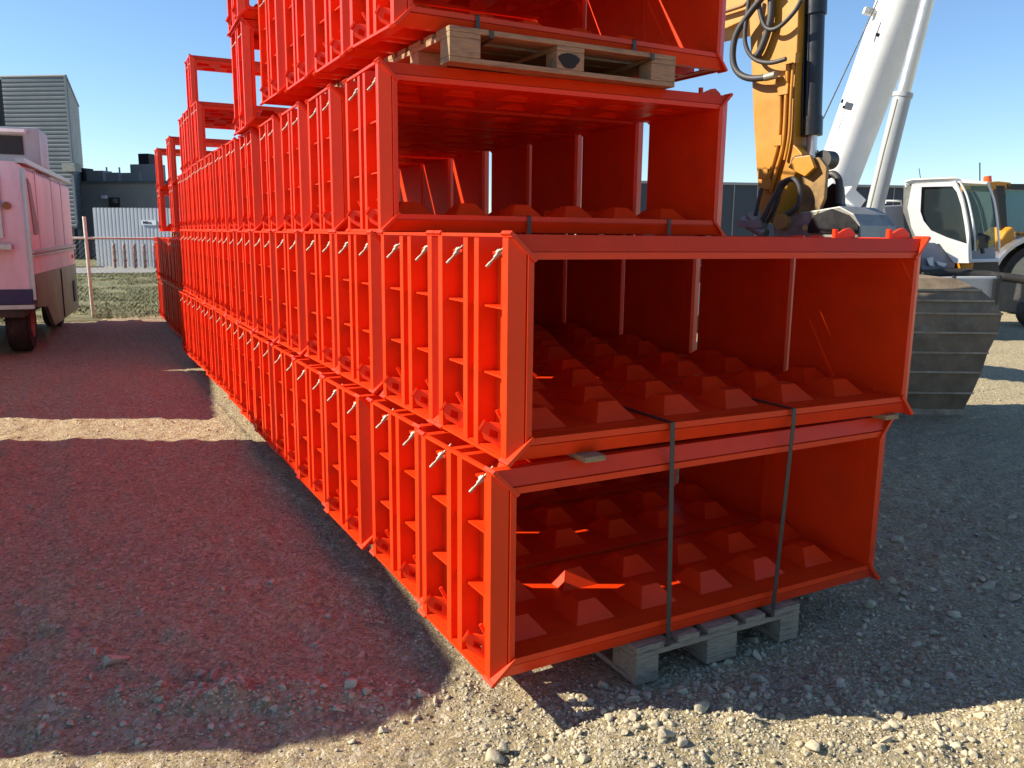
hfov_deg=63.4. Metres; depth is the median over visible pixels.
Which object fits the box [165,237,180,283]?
steel box frame
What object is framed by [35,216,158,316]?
chain link fence
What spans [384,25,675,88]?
wooden pallet
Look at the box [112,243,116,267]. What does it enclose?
hydrant post
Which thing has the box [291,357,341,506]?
steel box frame
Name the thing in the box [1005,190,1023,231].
side window
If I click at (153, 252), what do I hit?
hydrant post
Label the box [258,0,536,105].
steel box frame
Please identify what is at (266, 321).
steel box frame
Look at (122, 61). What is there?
sky
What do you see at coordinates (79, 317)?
lawn
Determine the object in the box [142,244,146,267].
hydrant post
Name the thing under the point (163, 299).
steel box frame
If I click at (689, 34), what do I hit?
steel box frame
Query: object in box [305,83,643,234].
steel box frame
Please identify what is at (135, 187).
dark building
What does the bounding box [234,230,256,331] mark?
steel box frame
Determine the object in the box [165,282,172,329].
steel box frame
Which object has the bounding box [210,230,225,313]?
steel box frame
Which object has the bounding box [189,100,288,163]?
steel box frame
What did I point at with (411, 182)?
steel box frame
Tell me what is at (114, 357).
ground
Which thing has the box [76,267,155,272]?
road
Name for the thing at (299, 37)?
steel box frame
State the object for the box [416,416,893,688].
steel box frame
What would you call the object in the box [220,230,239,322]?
steel box frame
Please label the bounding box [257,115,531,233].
steel box frame
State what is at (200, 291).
steel box frame
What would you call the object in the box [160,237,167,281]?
steel box frame
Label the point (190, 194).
steel box frame
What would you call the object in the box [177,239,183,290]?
steel box frame
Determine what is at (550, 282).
steel box frame
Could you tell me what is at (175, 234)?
wooden pallet
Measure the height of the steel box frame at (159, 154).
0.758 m
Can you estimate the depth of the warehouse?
41.72 m
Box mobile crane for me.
[697,0,1023,330]
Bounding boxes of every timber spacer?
[567,451,605,462]
[869,413,898,419]
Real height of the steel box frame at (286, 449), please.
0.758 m
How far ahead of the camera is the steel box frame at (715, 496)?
3.75 m
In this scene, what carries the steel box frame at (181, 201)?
on the steel box frame at (180, 263)
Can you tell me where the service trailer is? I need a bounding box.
[0,126,78,351]
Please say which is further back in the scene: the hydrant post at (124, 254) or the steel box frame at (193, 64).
the hydrant post at (124, 254)
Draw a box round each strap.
[474,15,493,46]
[527,216,530,233]
[623,406,674,646]
[632,39,654,67]
[667,219,670,234]
[681,381,795,616]
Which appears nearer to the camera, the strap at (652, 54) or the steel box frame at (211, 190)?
the strap at (652, 54)
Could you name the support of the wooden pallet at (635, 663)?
on the ground at (114, 357)
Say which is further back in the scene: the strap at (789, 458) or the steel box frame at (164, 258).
the steel box frame at (164, 258)
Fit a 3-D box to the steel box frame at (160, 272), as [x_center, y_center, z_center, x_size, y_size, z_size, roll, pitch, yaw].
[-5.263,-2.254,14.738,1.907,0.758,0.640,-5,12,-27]
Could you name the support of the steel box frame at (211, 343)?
on the wooden pallet
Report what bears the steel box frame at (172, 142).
on the steel box frame at (175, 226)
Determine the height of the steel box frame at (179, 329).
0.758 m
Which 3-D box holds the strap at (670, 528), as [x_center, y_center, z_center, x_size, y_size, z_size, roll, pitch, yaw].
[0.406,0.501,3.174,0.034,0.854,0.638,-5,12,-28]
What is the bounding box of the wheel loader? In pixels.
[960,176,1023,274]
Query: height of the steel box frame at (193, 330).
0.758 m
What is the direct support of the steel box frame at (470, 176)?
on the steel box frame at (246, 278)
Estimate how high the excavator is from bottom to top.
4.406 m
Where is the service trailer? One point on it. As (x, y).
(37, 266)
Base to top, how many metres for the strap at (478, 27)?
0.132 m
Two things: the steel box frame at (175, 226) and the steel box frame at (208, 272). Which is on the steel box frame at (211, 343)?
the steel box frame at (208, 272)
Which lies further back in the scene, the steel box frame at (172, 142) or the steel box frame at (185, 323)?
the steel box frame at (172, 142)
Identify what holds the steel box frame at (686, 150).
on the steel box frame at (661, 296)
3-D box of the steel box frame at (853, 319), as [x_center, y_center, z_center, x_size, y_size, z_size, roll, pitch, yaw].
[0.683,-0.228,3.200,1.907,0.758,0.640,-5,11,-27]
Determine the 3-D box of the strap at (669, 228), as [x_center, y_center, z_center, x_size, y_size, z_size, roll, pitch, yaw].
[0.662,-0.841,4.446,0.019,0.083,0.566,-5,12,-28]
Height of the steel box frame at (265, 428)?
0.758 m
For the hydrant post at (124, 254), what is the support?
on the road
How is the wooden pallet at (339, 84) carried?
on the steel box frame at (556, 169)
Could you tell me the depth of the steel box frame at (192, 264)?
9.09 m
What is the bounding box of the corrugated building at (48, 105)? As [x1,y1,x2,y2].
[0,74,84,259]
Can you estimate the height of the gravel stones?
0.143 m
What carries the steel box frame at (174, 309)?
on the ground at (114, 357)
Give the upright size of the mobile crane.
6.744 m
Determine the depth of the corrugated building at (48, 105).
41.90 m
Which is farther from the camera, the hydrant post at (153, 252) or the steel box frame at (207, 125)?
the hydrant post at (153, 252)
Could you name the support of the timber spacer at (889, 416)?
on the steel box frame at (490, 613)
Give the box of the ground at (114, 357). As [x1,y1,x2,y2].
[0,257,1023,767]
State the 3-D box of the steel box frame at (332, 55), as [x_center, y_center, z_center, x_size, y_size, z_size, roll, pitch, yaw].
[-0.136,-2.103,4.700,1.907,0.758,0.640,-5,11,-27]
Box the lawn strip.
[74,257,97,266]
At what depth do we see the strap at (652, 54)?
4.04 m
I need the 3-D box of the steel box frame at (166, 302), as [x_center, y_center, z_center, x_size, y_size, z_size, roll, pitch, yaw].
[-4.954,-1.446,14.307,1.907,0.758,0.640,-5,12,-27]
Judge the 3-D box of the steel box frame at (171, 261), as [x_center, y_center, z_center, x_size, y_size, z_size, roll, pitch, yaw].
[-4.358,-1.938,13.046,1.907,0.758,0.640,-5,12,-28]
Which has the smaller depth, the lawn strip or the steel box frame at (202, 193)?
the steel box frame at (202, 193)
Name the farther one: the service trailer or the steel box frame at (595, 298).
the service trailer
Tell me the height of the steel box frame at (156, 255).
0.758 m
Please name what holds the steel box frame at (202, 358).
on the wooden pallet
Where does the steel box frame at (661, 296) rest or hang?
on the steel box frame at (347, 421)
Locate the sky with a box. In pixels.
[0,0,1023,234]
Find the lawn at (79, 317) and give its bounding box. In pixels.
[1,273,158,323]
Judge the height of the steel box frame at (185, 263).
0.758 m
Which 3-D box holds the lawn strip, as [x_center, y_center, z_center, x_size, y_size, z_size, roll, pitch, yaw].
[-34.678,-4.973,34.023,31.600,0.001,14.600,-5,12,-28]
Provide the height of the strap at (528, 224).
0.083 m
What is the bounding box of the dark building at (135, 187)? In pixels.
[80,153,178,256]
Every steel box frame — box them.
[154,148,212,190]
[154,237,180,276]
[156,190,178,231]
[156,237,177,279]
[157,277,163,317]
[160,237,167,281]
[161,279,166,320]
[164,281,168,323]
[165,135,233,185]
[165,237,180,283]
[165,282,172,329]
[168,184,224,231]
[168,238,177,285]
[170,284,177,334]
[171,238,180,289]
[176,288,181,337]
[177,173,185,229]
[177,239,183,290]
[178,115,234,172]
[179,230,190,293]
[179,291,189,356]
[182,107,233,168]
[182,171,326,231]
[184,53,260,107]
[186,168,327,231]
[186,230,196,296]
[186,294,199,364]
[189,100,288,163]
[190,163,200,229]
[192,230,375,301]
[195,299,206,372]
[196,158,207,229]
[200,230,215,308]
[202,304,218,384]
[203,152,399,231]
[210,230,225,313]
[213,144,423,231]
[214,309,228,395]
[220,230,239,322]
[224,137,452,230]
[224,315,241,409]
[225,0,257,35]
[229,16,277,135]
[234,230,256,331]
[236,323,258,427]
[238,127,488,232]
[250,332,280,449]
[251,230,525,342]
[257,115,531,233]
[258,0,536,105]
[270,343,308,473]
[272,230,574,355]
[278,101,582,233]
[283,0,586,92]
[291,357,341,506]
[300,230,633,371]
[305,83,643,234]
[312,0,644,76]
[320,375,676,550]
[331,230,706,394]
[342,57,732,235]
[347,0,727,81]
[366,397,763,604]
[376,230,804,425]
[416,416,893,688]
[433,228,930,467]
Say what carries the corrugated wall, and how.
on the road
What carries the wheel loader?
on the ground at (114, 357)
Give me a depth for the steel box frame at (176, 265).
12.01 m
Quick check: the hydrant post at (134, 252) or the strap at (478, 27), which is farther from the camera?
the hydrant post at (134, 252)
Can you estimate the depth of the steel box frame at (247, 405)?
6.34 m
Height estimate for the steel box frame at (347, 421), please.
0.758 m
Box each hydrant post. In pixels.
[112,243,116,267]
[122,243,126,267]
[133,243,137,267]
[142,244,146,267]
[152,244,155,268]
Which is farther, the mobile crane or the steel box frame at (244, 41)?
the mobile crane
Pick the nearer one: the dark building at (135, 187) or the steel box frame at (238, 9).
the steel box frame at (238, 9)
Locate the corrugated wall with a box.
[93,208,179,266]
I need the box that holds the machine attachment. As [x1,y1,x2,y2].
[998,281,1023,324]
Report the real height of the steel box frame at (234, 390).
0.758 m
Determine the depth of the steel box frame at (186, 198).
10.49 m
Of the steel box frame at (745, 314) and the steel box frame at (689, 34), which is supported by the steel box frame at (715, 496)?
the steel box frame at (745, 314)
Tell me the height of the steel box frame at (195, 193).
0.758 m
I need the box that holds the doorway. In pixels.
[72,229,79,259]
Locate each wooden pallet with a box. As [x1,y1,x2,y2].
[171,232,180,236]
[315,74,356,94]
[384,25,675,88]
[594,599,799,685]
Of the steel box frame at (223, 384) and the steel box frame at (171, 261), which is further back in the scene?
the steel box frame at (171, 261)
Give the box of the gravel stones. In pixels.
[0,374,1023,767]
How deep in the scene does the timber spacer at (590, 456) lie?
2.70 m
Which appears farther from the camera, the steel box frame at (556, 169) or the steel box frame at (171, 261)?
the steel box frame at (171, 261)
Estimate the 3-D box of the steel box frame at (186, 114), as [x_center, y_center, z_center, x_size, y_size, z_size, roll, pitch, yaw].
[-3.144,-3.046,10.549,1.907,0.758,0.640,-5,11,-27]
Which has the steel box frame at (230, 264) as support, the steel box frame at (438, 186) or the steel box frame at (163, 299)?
the steel box frame at (438, 186)
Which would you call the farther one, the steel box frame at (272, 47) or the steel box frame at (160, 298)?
the steel box frame at (160, 298)
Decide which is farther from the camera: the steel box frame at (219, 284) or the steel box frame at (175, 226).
the steel box frame at (175, 226)
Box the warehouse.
[634,181,995,264]
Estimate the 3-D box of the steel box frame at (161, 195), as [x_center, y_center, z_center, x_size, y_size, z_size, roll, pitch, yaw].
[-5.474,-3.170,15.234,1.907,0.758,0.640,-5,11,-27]
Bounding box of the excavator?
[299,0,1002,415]

